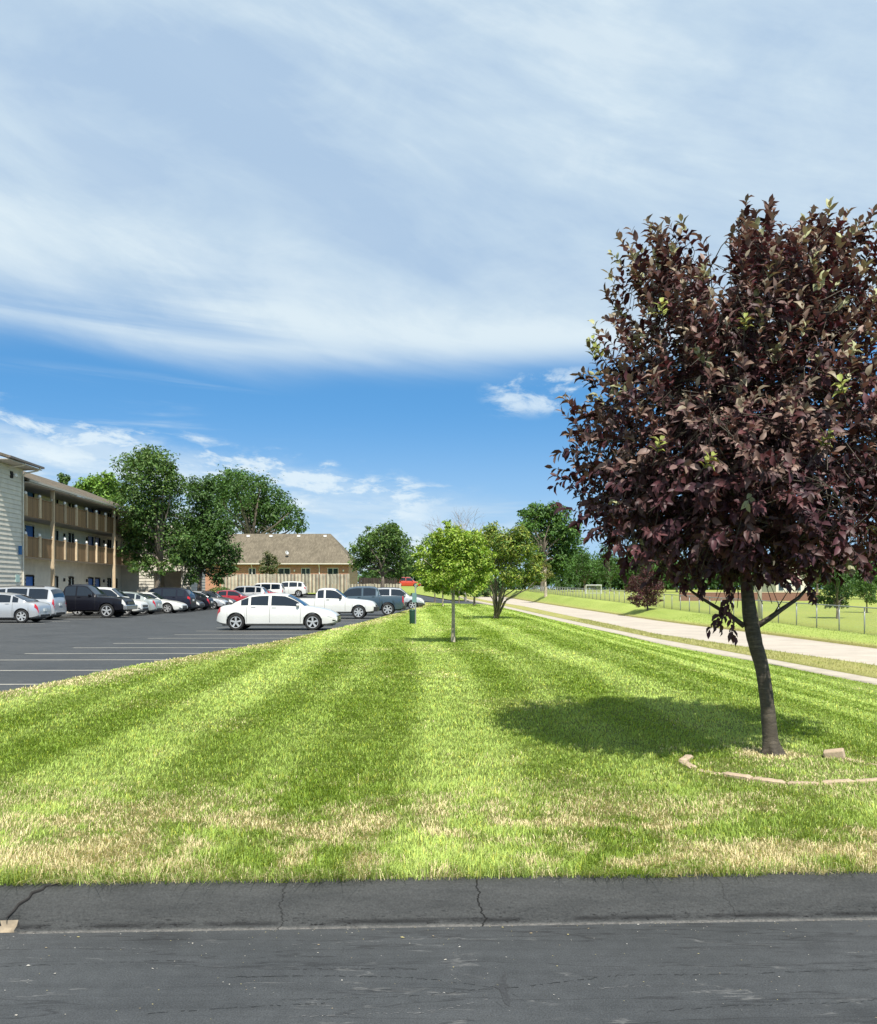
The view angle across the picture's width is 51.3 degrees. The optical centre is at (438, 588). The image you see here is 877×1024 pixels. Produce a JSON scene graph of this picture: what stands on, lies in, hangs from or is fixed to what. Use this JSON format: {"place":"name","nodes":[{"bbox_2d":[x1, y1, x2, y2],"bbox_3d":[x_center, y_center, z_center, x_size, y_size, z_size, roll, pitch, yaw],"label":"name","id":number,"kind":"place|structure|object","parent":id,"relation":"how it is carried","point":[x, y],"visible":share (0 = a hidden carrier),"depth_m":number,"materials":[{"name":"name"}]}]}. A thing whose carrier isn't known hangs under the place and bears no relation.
{"place":"outdoors","nodes":[
{"label":"outdoors","id":0,"kind":"place"},
{"bbox_2d":[215,586,467,600],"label":"back lawn","id":1,"kind":"structure","parent":0,"point":[409,590],"depth_m":137.54,"materials":[{"name":"plant"}]},
{"bbox_2d":[56,472,70,484],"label":"rooftop tree","id":2,"kind":"object","parent":1,"relation":"on","point":[65,480],"visible":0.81,"depth_m":117.67,"materials":[{"name":"green plant"}]},
{"bbox_2d":[71,469,128,505],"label":"rooftop tree","id":3,"kind":"object","parent":1,"relation":"on","point":[105,485],"visible":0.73,"depth_m":110.58,"materials":[{"name":"green plant"}]},
{"bbox_2d":[198,464,309,533],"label":"shade tree","id":4,"kind":"object","parent":1,"relation":"on","point":[261,512],"visible":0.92,"depth_m":149.40,"materials":[{"name":"green plant"}]},
{"bbox_2d":[258,551,280,579],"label":"flowering tree","id":5,"kind":"object","parent":1,"relation":"on","point":[269,563],"visible":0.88,"depth_m":116.52,"materials":[{"name":"green plant"}]},
{"bbox_2d":[205,534,357,590],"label":"brick house","id":6,"kind":"structure","parent":1,"relation":"on","point":[325,554],"depth_m":126.81,"materials":[{"name":"brown brick"}]},
{"bbox_2d":[249,568,255,583],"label":"window","id":7,"kind":"structure","parent":6,"relation":"in","point":[251,570],"depth_m":125.15,"materials":[{"name":"black glass"}]},
{"bbox_2d":[278,568,289,582],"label":"window","id":8,"kind":"structure","parent":6,"relation":"in","point":[282,570],"depth_m":125.15,"materials":[{"name":"black glass"}]},
{"bbox_2d":[301,568,309,573],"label":"window","id":9,"kind":"structure","parent":6,"relation":"in","point":[303,570],"depth_m":125.15,"materials":[{"name":"black glass"}]},
{"bbox_2d":[327,568,337,583],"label":"window","id":10,"kind":"structure","parent":6,"relation":"in","point":[332,571],"depth_m":125.15,"materials":[{"name":"black glass"}]},
{"bbox_2d":[399,577,420,587],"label":"orange red car","id":11,"kind":"object","parent":1,"relation":"on","point":[408,581],"visible":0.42,"depth_m":151.10,"materials":[{"name":"paint"}]},
{"bbox_2d":[0,595,876,1023],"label":"parking lot","id":12,"kind":"structure","parent":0,"point":[158,977],"depth_m":3.98,"materials":[{"name":"asphalt"}]},
{"bbox_2d":[0,592,51,622],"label":"silver sedan","id":13,"kind":"object","parent":12,"relation":"on","point":[20,608],"visible":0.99,"depth_m":44.02,"materials":[{"name":"paint"}]},
{"bbox_2d":[0,586,66,618],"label":"silver minivan","id":14,"kind":"object","parent":12,"relation":"on","point":[53,597],"visible":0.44,"depth_m":47.90,"materials":[{"name":"paint"}]},
{"bbox_2d":[0,670,74,670],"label":"parking line","id":15,"kind":"object","parent":12,"relation":"on","point":[37,670],"visible":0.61,"depth_m":18.39,"materials":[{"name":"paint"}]},
{"bbox_2d":[55,584,137,617],"bbox_3d":[-20.561,0.690,52.600,5.870,1.919,2.147,0,0,0],"label":"suv","id":16,"kind":"object","parent":12,"relation":"on","point":[83,597],"visible":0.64,"depth_m":51.69,"materials":[{"name":"paint"}]},
{"bbox_2d":[0,452,204,592],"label":"apartment building","id":17,"kind":"structure","parent":12,"relation":"on","point":[61,536],"depth_m":65.70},
{"bbox_2d":[25,575,33,585],"bbox_3d":[-28.172,0.290,62.810,0.180,2.420,1.590,0,0,-3],"label":"door","id":18,"kind":"structure","parent":17,"relation":"in","point":[29,581],"depth_m":62.96,"materials":[{"name":"blue paint"}]},
{"bbox_2d":[25,524,33,536],"bbox_3d":[-28.172,-3.360,62.810,0.180,2.120,1.590,0,0,-3],"label":"door","id":19,"kind":"structure","parent":17,"relation":"in","point":[29,529],"depth_m":63.13,"materials":[{"name":"blue paint"}]},
{"bbox_2d":[55,576,57,587],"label":"window","id":20,"kind":"structure","parent":17,"relation":"in","point":[56,577],"depth_m":68.18,"materials":[{"name":"black glass"}]},
{"bbox_2d":[68,577,73,584],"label":"window","id":21,"kind":"structure","parent":17,"relation":"in","point":[71,579],"depth_m":71.07,"materials":[{"name":"black glass"}]},
{"bbox_2d":[68,532,73,542],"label":"window","id":22,"kind":"structure","parent":17,"relation":"in","point":[71,535],"depth_m":71.47,"materials":[{"name":"black glass"}]},
{"bbox_2d":[88,578,93,584],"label":"door","id":23,"kind":"structure","parent":17,"relation":"in","point":[91,580],"depth_m":75.89,"materials":[{"name":"blue paint"}]},
{"bbox_2d":[88,535,93,545],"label":"door","id":24,"kind":"structure","parent":17,"relation":"in","point":[90,539],"depth_m":75.89,"materials":[{"name":"blue paint"}]},
{"bbox_2d":[95,578,99,586],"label":"door","id":25,"kind":"structure","parent":17,"relation":"in","point":[97,580],"depth_m":77.73,"materials":[{"name":"blue paint"}]},
{"bbox_2d":[95,536,99,546],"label":"door","id":26,"kind":"structure","parent":17,"relation":"in","point":[97,540],"depth_m":77.73,"materials":[{"name":"blue paint"}]},
{"bbox_2d":[107,578,110,586],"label":"window","id":27,"kind":"structure","parent":17,"relation":"in","point":[109,579],"depth_m":80.93,"materials":[{"name":"black glass"}]},
{"bbox_2d":[68,587,148,615],"bbox_3d":[-20.377,0.770,56.200,4.744,1.759,2.043,0,0,0],"label":"white suv","id":28,"kind":"object","parent":12,"relation":"on","point":[143,606],"visible":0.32,"depth_m":55.53,"materials":[{"name":"paint"}]},
{"bbox_2d":[26,653,198,653],"bbox_3d":[-7.700,1.646,23.234,5.588,0.001,0.100,0,0,-1],"label":"parking line","id":29,"kind":"object","parent":12,"relation":"on","point":[112,653],"visible":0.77,"depth_m":23.22,"materials":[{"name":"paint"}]},
{"bbox_2d":[93,591,162,614],"bbox_3d":[-20.483,0.911,59.200,4.824,1.478,1.975,0,0,0],"label":"sage sedan","id":30,"kind":"object","parent":12,"relation":"on","point":[155,605],"visible":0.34,"depth_m":58.51,"materials":[{"name":"silver metal"}]},
{"bbox_2d":[103,444,192,587],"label":"courtyard tree","id":31,"kind":"object","parent":12,"relation":"on","point":[156,532],"visible":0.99,"depth_m":75.46,"materials":[{"name":"green plant"}]},
{"bbox_2d":[140,592,187,612],"bbox_3d":[-19.559,0.936,62.000,4.744,1.429,2.010,0,0,0],"label":"white coupe","id":32,"kind":"object","parent":12,"relation":"on","point":[169,606],"visible":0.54,"depth_m":61.27,"materials":[{"name":"paint"}]},
{"bbox_2d":[148,587,196,611],"bbox_3d":[-19.826,0.770,65.200,4.744,1.759,2.043,0,0,0],"label":"navy suv","id":33,"kind":"object","parent":12,"relation":"on","point":[186,596],"visible":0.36,"depth_m":64.47,"materials":[{"name":"paint"}]},
{"bbox_2d":[188,599,204,610],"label":"grey sedan","id":34,"kind":"object","parent":12,"relation":"on","point":[200,604],"visible":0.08,"depth_m":67.59,"materials":[{"name":"paint"}]},
{"bbox_2d":[193,592,213,609],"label":"black sedan","id":35,"kind":"object","parent":12,"relation":"on","point":[208,602],"visible":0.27,"depth_m":70.08,"materials":[{"name":"paint"}]},
{"bbox_2d":[168,471,244,590],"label":"courtyard tree","id":36,"kind":"object","parent":12,"relation":"on","point":[210,534],"visible":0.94,"depth_m":81.04,"materials":[{"name":"green plant"}]},
{"bbox_2d":[192,591,228,608],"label":"silver sedan","id":37,"kind":"object","parent":12,"relation":"on","point":[219,603],"visible":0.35,"depth_m":73.29,"materials":[{"name":"paint"}]},
{"bbox_2d":[209,586,229,591],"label":"round shrub","id":38,"kind":"object","parent":12,"relation":"on","point":[218,589],"visible":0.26,"depth_m":93.63,"materials":[{"name":"green plant"}]},
{"bbox_2d":[203,591,236,604],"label":"grey sedan","id":39,"kind":"object","parent":12,"relation":"on","point":[217,595],"visible":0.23,"depth_m":76.32,"materials":[{"name":"paint"}]},
{"bbox_2d":[216,590,247,600],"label":"red sedan","id":40,"kind":"object","parent":12,"relation":"on","point":[235,595],"visible":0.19,"depth_m":80.75,"materials":[{"name":"paint"}]},
{"bbox_2d":[148,1002,324,1013],"bbox_3d":[-0.820,1.647,3.589,0.744,0.001,0.020,0,0,-7],"label":"pavement crack","id":41,"kind":"object","parent":12,"relation":"on","point":[232,1007],"visible":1,"depth_m":3.59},
{"bbox_2d":[233,586,267,595],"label":"silver wagon","id":42,"kind":"object","parent":12,"relation":"on","point":[249,590],"visible":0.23,"depth_m":87.25,"materials":[{"name":"paint"}]},
{"bbox_2d":[254,583,284,592],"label":"white van","id":43,"kind":"object","parent":12,"relation":"on","point":[276,587],"visible":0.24,"depth_m":96.24,"materials":[{"name":"paint"}]},
{"bbox_2d":[217,593,340,629],"bbox_3d":[-6.418,0.911,37.000,4.824,1.478,1.975,0,0,0],"label":"white sedan","id":44,"kind":"object","parent":12,"relation":"on","point":[273,609],"visible":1,"depth_m":36.15,"materials":[{"name":"paint"}]},
{"bbox_2d":[268,634,305,634],"bbox_3d":[-6.646,1.646,32.798,5.619,0.001,0.100,0,0,-1],"label":"parking line","id":45,"kind":"object","parent":12,"relation":"on","point":[286,634],"visible":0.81,"depth_m":32.86,"materials":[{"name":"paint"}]},
{"bbox_2d":[281,581,307,596],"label":"white suv","id":46,"kind":"object","parent":12,"relation":"on","point":[297,588],"visible":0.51,"depth_m":103.18,"materials":[{"name":"paint"}]},
{"bbox_2d":[299,588,378,618],"bbox_3d":[-6.047,0.801,50.800,5.420,1.699,1.944,0,0,0],"label":"white pickup","id":47,"kind":"object","parent":12,"relation":"on","point":[336,600],"visible":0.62,"depth_m":49.96,"materials":[{"name":"paint"}]},
{"bbox_2d":[235,975,492,986],"bbox_3d":[-0.334,1.647,3.861,1.191,0.001,0.077,0,0,5],"label":"pavement crack","id":48,"kind":"object","parent":12,"relation":"on","point":[339,975],"visible":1,"depth_m":3.88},
{"bbox_2d":[338,586,405,615],"bbox_3d":[-4.826,0.745,57.000,5.570,1.809,2.060,0,0,0],"label":"blue pickup","id":49,"kind":"object","parent":12,"relation":"on","point":[396,603],"visible":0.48,"depth_m":56.11,"materials":[{"name":"paint"}]},
{"bbox_2d":[345,520,416,586],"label":"leafy tree","id":50,"kind":"object","parent":12,"relation":"on","point":[386,547],"visible":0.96,"depth_m":100.57,"materials":[{"name":"green plant"}]},
{"bbox_2d":[282,988,492,999],"bbox_3d":[-0.193,1.647,3.702,0.908,0.001,0.040,0,0,-7],"label":"pavement crack","id":51,"kind":"object","parent":12,"relation":"on","point":[374,997],"visible":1,"depth_m":3.68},
{"bbox_2d":[378,587,424,608],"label":"silver suv","id":52,"kind":"object","parent":12,"relation":"on","point":[392,591],"visible":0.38,"depth_m":72.42,"materials":[{"name":"paint"}]},
{"bbox_2d":[0,871,876,933],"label":"kerb","id":53,"kind":"structure","parent":12,"relation":"on","point":[409,902],"depth_m":4.55,"materials":[{"name":"concrete"}]},
{"bbox_2d":[6,883,58,918],"bbox_3d":[-2.007,1.540,4.524,0.034,0.109,0.281,0,0,37],"label":"kerb crack","id":54,"kind":"object","parent":53,"relation":"on","point":[28,898],"visible":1,"depth_m":4.51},
{"bbox_2d":[13,920,876,1017],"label":"grit","id":55,"kind":"object","parent":12,"relation":"on","point":[398,955],"visible":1,"depth_m":4.19,"materials":[{"name":"gravel"}]},
{"bbox_2d":[494,971,510,1005],"bbox_3d":[0.260,1.649,3.778,0.066,0.001,0.345,0,0,0],"label":"pavement patch","id":56,"kind":"object","parent":12,"relation":"on","point":[501,985],"visible":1,"depth_m":3.77,"materials":[{"name":"asphalt"}]},
{"bbox_2d":[506,969,868,987],"bbox_3d":[1.067,1.647,3.899,1.609,0.001,0.080,0,0,-7],"label":"pavement crack","id":57,"kind":"object","parent":12,"relation":"on","point":[687,974],"visible":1,"depth_m":3.90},
{"bbox_2d":[648,999,873,1011],"bbox_3d":[1.317,1.647,3.618,1.048,0.001,0.029,0,0,-6],"label":"pavement crack","id":58,"kind":"object","parent":12,"relation":"on","point":[764,1004],"visible":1,"depth_m":3.62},
{"bbox_2d":[0,602,876,886],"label":"lawn","id":59,"kind":"structure","parent":0,"point":[398,759],"depth_m":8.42,"materials":[{"name":"plant"}]},
{"bbox_2d":[409,584,416,623],"bbox_3d":[-1.095,0.740,38.959,0.320,1.920,0.315,0,0,0],"label":"pet waste station","id":60,"kind":"object","parent":59,"relation":"on","point":[412,616],"visible":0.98,"depth_m":38.90,"materials":[{"name":"metal"}]},
{"bbox_2d":[430,570,457,605],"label":"tree","id":61,"kind":"object","parent":59,"relation":"on","point":[450,593],"visible":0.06,"depth_m":78.06,"materials":[{"name":"green plant"}]},
{"bbox_2d":[411,520,500,641],"bbox_3d":[0.501,-0.154,25.547,2.549,3.608,2.470,0,0,0],"label":"young tree","id":62,"kind":"object","parent":59,"relation":"on","point":[461,554],"visible":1,"depth_m":25.09,"materials":[{"name":"green plant"}]},
{"bbox_2d":[462,574,493,604],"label":"tree","id":63,"kind":"object","parent":59,"relation":"on","point":[474,602],"visible":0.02,"depth_m":81.54,"materials":[{"name":"green plant"}]},
{"bbox_2d":[471,521,545,618],"bbox_3d":[3.340,-0.906,45.826,4.074,5.113,4.027,0,0,0],"label":"spreading tree","id":64,"kind":"object","parent":59,"relation":"on","point":[513,548],"visible":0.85,"depth_m":45.01,"materials":[{"name":"green plant"}]},
{"bbox_2d":[679,754,692,761],"bbox_3d":[2.161,1.507,7.974,0.075,0.089,0.259,-1,0,29],"label":"edging stone","id":65,"kind":"object","parent":59,"relation":"on","point":[687,758],"visible":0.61,"depth_m":7.94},
{"bbox_2d":[679,760,697,768],"bbox_3d":[2.111,1.516,7.721,0.075,0.089,0.260,0,1,-7],"label":"edging stone","id":66,"kind":"object","parent":59,"relation":"on","point":[689,765],"visible":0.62,"depth_m":7.69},
{"bbox_2d":[695,768,719,774],"bbox_3d":[2.203,1.531,7.472,0.075,0.089,0.263,2,-1,-34],"label":"edging stone","id":67,"kind":"object","parent":59,"relation":"on","point":[708,771],"visible":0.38,"depth_m":7.45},
{"bbox_2d":[544,194,876,755],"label":"purple tree","id":68,"kind":"object","parent":59,"relation":"on","point":[742,462],"visible":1,"depth_m":7.60,"materials":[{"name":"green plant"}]},
{"bbox_2d":[720,771,753,780],"bbox_3d":[2.369,1.509,7.253,0.075,0.088,0.264,-3,1,-40],"label":"edging stone","id":69,"kind":"object","parent":59,"relation":"on","point":[740,776],"visible":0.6,"depth_m":7.21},
{"bbox_2d":[752,776,785,783],"bbox_3d":[2.561,1.513,7.074,0.240,0.088,0.075,2,4,36],"label":"edging stone","id":70,"kind":"object","parent":59,"relation":"on","point":[768,780],"visible":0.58,"depth_m":7.05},
{"bbox_2d":[786,781,818,784],"bbox_3d":[2.800,1.522,7.004,0.264,0.088,0.075,1,-2,-2],"label":"edging stone","id":71,"kind":"object","parent":59,"relation":"on","point":[799,782],"visible":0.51,"depth_m":6.98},
{"bbox_2d":[823,748,845,758],"bbox_3d":[3.506,1.468,8.092,0.170,0.085,0.090,-13,2,28],"label":"edging stone","id":72,"kind":"object","parent":59,"relation":"on","point":[837,753],"visible":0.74,"depth_m":8.06,"materials":[{"name":"stone"}]},
{"bbox_2d":[821,779,854,784],"bbox_3d":[3.074,1.512,7.029,0.263,0.088,0.075,-1,1,-8],"label":"edging stone","id":73,"kind":"object","parent":59,"relation":"on","point":[836,781],"visible":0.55,"depth_m":7.00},
{"bbox_2d":[856,778,876,783],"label":"edging stone","id":74,"kind":"object","parent":59,"relation":"on","point":[868,780],"visible":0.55,"depth_m":7.07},
{"bbox_2d":[0,0,876,588],"label":"sky","id":75,"kind":"structure","parent":0,"point":[353,252],"materials":[{"name":"blue"}]},
{"bbox_2d":[409,594,485,604],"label":"side road","id":76,"kind":"structure","parent":0,"point":[428,599],"depth_m":104.33,"materials":[{"name":"asphalt"}]},
{"bbox_2d":[410,534,435,602],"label":"tree","id":77,"kind":"object","parent":76,"relation":"on","point":[423,541],"visible":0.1,"depth_m":91.33,"materials":[{"name":"green plant"}]},
{"bbox_2d":[424,509,485,601],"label":"bare tree","id":78,"kind":"object","parent":76,"relation":"on","point":[465,599],"visible":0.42,"depth_m":110.14,"materials":[{"name":"grey plant"}]},
{"bbox_2d":[451,522,464,602],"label":"tree","id":79,"kind":"object","parent":76,"relation":"on","point":[459,577],"visible":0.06,"depth_m":97.71,"materials":[{"name":"green plant"}]},
{"bbox_2d":[408,591,492,600],"bbox_3d":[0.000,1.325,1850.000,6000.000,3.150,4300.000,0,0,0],"label":"ground","id":80,"kind":"structure","parent":0,"point":[451,600],"depth_m":147.61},
{"bbox_2d":[221,574,348,594],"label":"wooden fence","id":81,"kind":"object","parent":80,"relation":"on","point":[314,583],"visible":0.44,"depth_m":112.05,"materials":[{"name":"wood"}]},
{"bbox_2d":[348,583,400,588],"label":"wooden fence","id":82,"kind":"object","parent":80,"relation":"on","point":[378,585],"visible":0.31,"depth_m":110.92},
{"bbox_2d":[359,577,398,583],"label":"wooden fence","id":83,"kind":"object","parent":80,"relation":"on","point":[370,580],"visible":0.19,"depth_m":119.55,"materials":[{"name":"wood"}]},
{"bbox_2d":[358,553,869,597],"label":"distant woods","id":84,"kind":"object","parent":80,"relation":"on","point":[618,584],"visible":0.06,"depth_m":272.05,"materials":[{"name":"green plant"}]},
{"bbox_2d":[460,596,876,684],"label":"sidewalk","id":85,"kind":"structure","parent":0,"point":[859,678],"depth_m":35.87,"materials":[{"name":"concrete"}]},
{"bbox_2d":[460,595,876,678],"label":"grass strip","id":86,"kind":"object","parent":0,"point":[557,615],"depth_m":33.62,"materials":[{"name":"plant"}]},
{"bbox_2d":[569,614,876,676],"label":"roadside grass","id":87,"kind":"structure","parent":86,"relation":"on","point":[664,636],"depth_m":41.74,"materials":[{"name":"plant"}]},
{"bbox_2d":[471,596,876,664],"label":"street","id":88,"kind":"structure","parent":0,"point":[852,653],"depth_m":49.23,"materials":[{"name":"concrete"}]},
{"bbox_2d":[497,589,876,647],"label":"grass verge","id":89,"kind":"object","parent":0,"point":[633,610],"depth_m":75.98,"materials":[{"name":"plant"}]},
{"bbox_2d":[530,558,554,597],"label":"street tree","id":90,"kind":"object","parent":89,"relation":"on","point":[546,572],"visible":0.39,"depth_m":163.23,"materials":[{"name":"green plant"}]},
{"bbox_2d":[624,564,666,610],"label":"purple tree","id":91,"kind":"object","parent":89,"relation":"on","point":[645,598],"visible":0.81,"depth_m":84.00,"materials":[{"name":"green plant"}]},
{"bbox_2d":[530,585,876,634],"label":"chain link fence","id":92,"kind":"object","parent":89,"relation":"on","point":[796,603],"visible":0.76,"depth_m":60.57,"materials":[{"name":"metal"}]},
{"bbox_2d":[521,589,876,634],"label":"field","id":93,"kind":"structure","parent":0,"point":[852,601],"depth_m":83.83,"materials":[{"name":"plant"}]},
{"bbox_2d":[515,500,593,590],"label":"tall tree","id":94,"kind":"object","parent":93,"relation":"on","point":[558,534],"visible":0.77,"depth_m":214.94,"materials":[{"name":"green plant"}]},
{"bbox_2d":[552,576,561,591],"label":"sapling","id":95,"kind":"object","parent":93,"relation":"on","point":[556,584],"visible":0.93,"depth_m":190.06,"materials":[{"name":"green plant"}]},
{"bbox_2d":[563,577,571,591],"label":"sapling","id":96,"kind":"object","parent":93,"relation":"on","point":[565,583],"visible":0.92,"depth_m":185.70,"materials":[{"name":"green plant"}]},
{"bbox_2d":[564,546,602,591],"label":"tree","id":97,"kind":"object","parent":93,"relation":"on","point":[583,568],"visible":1,"depth_m":204.60,"materials":[{"name":"green plant"}]},
{"bbox_2d":[597,576,603,591],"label":"sapling","id":98,"kind":"object","parent":93,"relation":"on","point":[600,581],"visible":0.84,"depth_m":178.07,"materials":[{"name":"green plant"}]},
{"bbox_2d":[590,543,628,589],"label":"tree","id":99,"kind":"object","parent":93,"relation":"on","point":[610,573],"visible":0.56,"depth_m":212.27,"materials":[{"name":"green plant"}]},
{"bbox_2d":[605,577,615,592],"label":"sapling","id":100,"kind":"object","parent":93,"relation":"on","point":[608,582],"visible":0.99,"depth_m":174.79,"materials":[{"name":"green plant"}]},
{"bbox_2d":[612,556,657,584],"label":"tree","id":101,"kind":"object","parent":93,"relation":"on","point":[631,572],"visible":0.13,"depth_m":200.04,"materials":[{"name":"green plant"}]},
{"bbox_2d":[654,553,695,591],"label":"tree","id":102,"kind":"object","parent":93,"relation":"on","point":[669,583],"visible":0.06,"depth_m":189.37,"materials":[{"name":"green plant"}]},
{"bbox_2d":[679,592,818,600],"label":"brick garden wall","id":103,"kind":"structure","parent":93,"relation":"on","point":[781,595],"depth_m":112.00,"materials":[{"name":"brick"}]},
{"bbox_2d":[757,587,761,618],"bbox_3d":[22.654,-0.788,64.431,0.290,6.400,0.290,0,0,0],"label":"wooden pole","id":104,"kind":"object","parent":93,"relation":"on","point":[759,604],"visible":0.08,"depth_m":64.30,"materials":[{"name":"wood"}]},
{"bbox_2d":[753,561,806,591],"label":"gabled house","id":105,"kind":"structure","parent":93,"relation":"on","point":[776,588],"depth_m":128.00,"materials":[{"name":"paint"}]},
{"bbox_2d":[805,565,829,591],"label":"tree","id":106,"kind":"object","parent":93,"relation":"on","point":[817,579],"visible":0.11,"depth_m":184.79,"materials":[{"name":"green plant"}]},
{"bbox_2d":[816,572,857,618],"bbox_3d":[28.417,0.431,64.701,3.025,3.662,3.535,0,0,0],"label":"tree","id":107,"kind":"object","parent":93,"relation":"on","point":[840,592],"visible":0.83,"depth_m":64.69,"materials":[{"name":"green plant"}]},
{"bbox_2d":[848,561,876,595],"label":"tree","id":108,"kind":"object","parent":93,"relation":"on","point":[856,576],"visible":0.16,"depth_m":119.87,"materials":[{"name":"green plant"}]},
{"bbox_2d":[851,579,876,612],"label":"tree","id":109,"kind":"object","parent":93,"relation":"on","point":[862,592],"visible":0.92,"depth_m":75.33,"materials":[{"name":"green plant"}]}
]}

